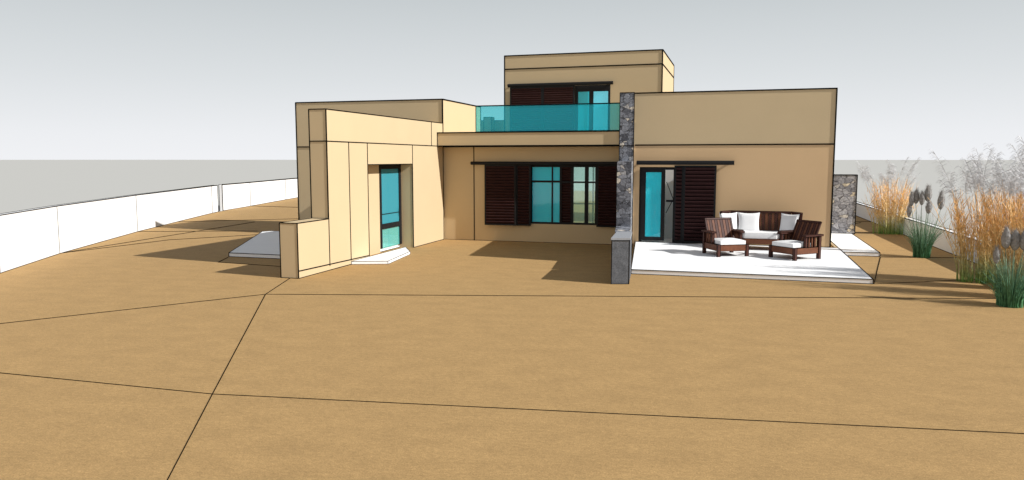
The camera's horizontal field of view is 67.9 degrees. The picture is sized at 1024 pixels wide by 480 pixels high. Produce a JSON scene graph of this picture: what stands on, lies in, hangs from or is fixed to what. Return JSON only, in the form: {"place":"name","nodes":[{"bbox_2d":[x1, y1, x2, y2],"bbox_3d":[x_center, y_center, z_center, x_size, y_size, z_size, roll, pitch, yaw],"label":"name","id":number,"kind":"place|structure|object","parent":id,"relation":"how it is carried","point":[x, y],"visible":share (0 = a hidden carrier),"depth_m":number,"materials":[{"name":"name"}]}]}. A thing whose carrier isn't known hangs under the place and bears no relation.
{"place":"outdoors","nodes":[
{"label":"outdoors","id":0,"kind":"place"},
{"bbox_2d":[0,191,1023,479],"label":"sand ground","id":1,"kind":"structure","parent":0,"point":[188,349],"depth_m":9.19,"materials":[{"name":"brown sand"}]},
{"bbox_2d":[0,185,218,272],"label":"boundary wall","id":2,"kind":"structure","parent":1,"relation":"on","point":[29,236],"depth_m":22.28,"materials":[{"name":"white paint"}]},
{"bbox_2d":[219,178,297,210],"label":"boundary wall","id":3,"kind":"structure","parent":1,"relation":"on","point":[239,195],"depth_m":41.73,"materials":[{"name":"white paint"}]},
{"bbox_2d":[279,218,329,278],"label":"garden wall","id":4,"kind":"structure","parent":1,"relation":"on","point":[303,244],"depth_m":16.20,"materials":[{"name":"beige paint"}]},
{"bbox_2d":[228,231,399,258],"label":"terrace","id":5,"kind":"structure","parent":1,"relation":"on","point":[263,244],"depth_m":21.25,"materials":[{"name":"white concrete"}]},
{"bbox_2d":[351,247,409,263],"bbox_3d":[-3.007,0.411,19.561,0.828,0.100,3.111,2,6,16],"label":"doorstep","id":6,"kind":"object","parent":1,"relation":"on","point":[388,257],"visible":1,"depth_m":18.91,"materials":[{"name":"white concrete"}]},
{"bbox_2d":[295,49,837,271],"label":"house","id":7,"kind":"structure","parent":1,"relation":"on","point":[412,173],"depth_m":21.89,"materials":[{"name":"beige paint"}]},
{"bbox_2d":[379,165,401,248],"bbox_3d":[-3.348,-0.953,21.012,0.096,2.266,1.347,2,6,16],"label":"door","id":8,"kind":"structure","parent":7,"relation":"in","point":[389,175],"depth_m":21.00,"materials":[{"name":"teal glass"}]},
{"bbox_2d":[531,165,596,224],"bbox_3d":[1.536,-1.355,22.754,2.080,1.780,0.050,2,6,16],"label":"window","id":9,"kind":"structure","parent":7,"relation":"in","point":[546,180],"depth_m":22.84,"materials":[{"name":"teal glass"}]},
{"bbox_2d":[575,85,609,129],"bbox_3d":[3.131,-4.983,29.608,1.380,2.050,0.080,2,6,16],"label":"window","id":10,"kind":"structure","parent":7,"relation":"in","point":[583,93],"depth_m":29.63,"materials":[{"name":"teal glass"}]},
{"bbox_2d":[638,167,674,242],"bbox_3d":[4.211,-1.025,22.100,1.020,2.180,0.239,2,6,16],"label":"door","id":11,"kind":"structure","parent":7,"relation":"in","point":[652,179],"depth_m":22.03,"materials":[{"name":"teal glass"}]},
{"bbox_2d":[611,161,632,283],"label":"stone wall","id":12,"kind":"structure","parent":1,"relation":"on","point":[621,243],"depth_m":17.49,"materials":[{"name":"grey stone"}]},
{"bbox_2d":[631,241,873,283],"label":"terrace","id":13,"kind":"structure","parent":1,"relation":"on","point":[834,265],"depth_m":17.47,"materials":[{"name":"white concrete"}]},
{"bbox_2d":[701,217,748,256],"bbox_3d":[5.394,-0.083,19.258,0.906,0.912,0.918,-1,6,-11],"label":"armchair","id":14,"kind":"object","parent":13,"relation":"on","point":[720,234],"visible":1,"depth_m":19.36,"materials":[{"name":"brown wood"}]},
{"bbox_2d":[720,210,802,244],"bbox_3d":[6.699,-0.259,20.537,2.137,0.993,0.975,2,6,16],"label":"sofa","id":15,"kind":"object","parent":13,"relation":"on","point":[767,233],"visible":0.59,"depth_m":20.72,"materials":[{"name":"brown wood"}]},
{"bbox_2d":[719,212,737,228],"bbox_3d":[5.961,-0.476,20.912,0.570,0.570,0.150,-2,-4,-15],"label":"throw pillow","id":16,"kind":"object","parent":15,"relation":"on","point":[733,216],"visible":0.45,"depth_m":20.88,"materials":[{"name":"white fabric"}]},
{"bbox_2d":[738,212,759,230],"bbox_3d":[6.488,-0.471,20.860,0.580,0.580,0.150,1,-6,13],"label":"throw pillow","id":17,"kind":"object","parent":15,"relation":"on","point":[748,221],"visible":0.91,"depth_m":20.80,"materials":[{"name":"white fabric"}]},
{"bbox_2d":[779,213,799,229],"bbox_3d":[7.441,-0.423,20.454,0.150,0.580,0.580,8,1,-34],"label":"throw pillow","id":18,"kind":"object","parent":15,"relation":"on","point":[788,221],"visible":0.68,"depth_m":20.40,"materials":[{"name":"white fabric"}]},
{"bbox_2d":[768,219,823,260],"bbox_3d":[6.936,-0.013,18.599,0.918,0.912,0.906,-3,7,-26],"label":"armchair","id":19,"kind":"object","parent":13,"relation":"on","point":[801,237],"visible":1,"depth_m":18.44,"materials":[{"name":"brown wood"}]},
{"bbox_2d":[831,233,879,256],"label":"terrace","id":20,"kind":"structure","parent":1,"relation":"on","point":[850,244],"depth_m":21.32,"materials":[{"name":"white concrete"}]},
{"bbox_2d":[857,157,920,234],"bbox_3d":[12.668,-1.495,25.526,2.204,2.593,1.156,2,6,16],"label":"reed clump","id":21,"kind":"object","parent":1,"relation":"on","point":[890,228],"visible":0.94,"depth_m":25.48,"materials":[{"name":"beige plant"}]},
{"bbox_2d":[882,184,954,257],"bbox_3d":[10.472,-0.512,19.480,2.104,1.912,1.997,2,6,16],"label":"pampas clump","id":22,"kind":"object","parent":1,"relation":"on","point":[921,241],"visible":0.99,"depth_m":19.38,"materials":[{"name":"green plant"}]},
{"bbox_2d":[856,202,1016,271],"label":"boundary wall","id":23,"kind":"structure","parent":1,"relation":"on","point":[862,212],"depth_m":22.39,"materials":[{"name":"white"}]},
{"bbox_2d":[927,147,1023,283],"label":"reed clump","id":24,"kind":"object","parent":1,"relation":"on","point":[963,246],"visible":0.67,"depth_m":15.46,"materials":[{"name":"brown plant"}]},
{"bbox_2d":[950,225,1023,307],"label":"pampas clump","id":25,"kind":"object","parent":1,"relation":"on","point":[1010,294],"visible":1,"depth_m":12.91,"materials":[{"name":"green plant"}]},
{"bbox_2d":[968,144,1023,287],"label":"reed clump","id":26,"kind":"object","parent":1,"relation":"on","point":[1020,208],"visible":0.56,"depth_m":14.62,"materials":[{"name":"brown plant"}]},
{"bbox_2d":[995,135,1023,280],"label":"reed clump","id":27,"kind":"object","parent":1,"relation":"on","point":[1019,180],"visible":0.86,"depth_m":13.56,"materials":[{"name":"brown plant"}]},
{"bbox_2d":[0,160,1023,234],"bbox_3d":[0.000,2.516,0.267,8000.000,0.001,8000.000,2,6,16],"label":"ground","id":28,"kind":"structure","parent":0,"point":[27,184],"depth_m":106.73,"materials":[{"name":"grey"}]},
{"bbox_2d":[0,0,1023,159],"label":"sky","id":29,"kind":"structure","parent":0,"point":[80,79],"materials":[{"name":"white"}]},
{"bbox_2d":[831,174,857,233],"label":"stone wall","id":30,"kind":"structure","parent":0,"point":[844,204],"depth_m":24.67,"materials":[{"name":"grey stone"}]}
]}

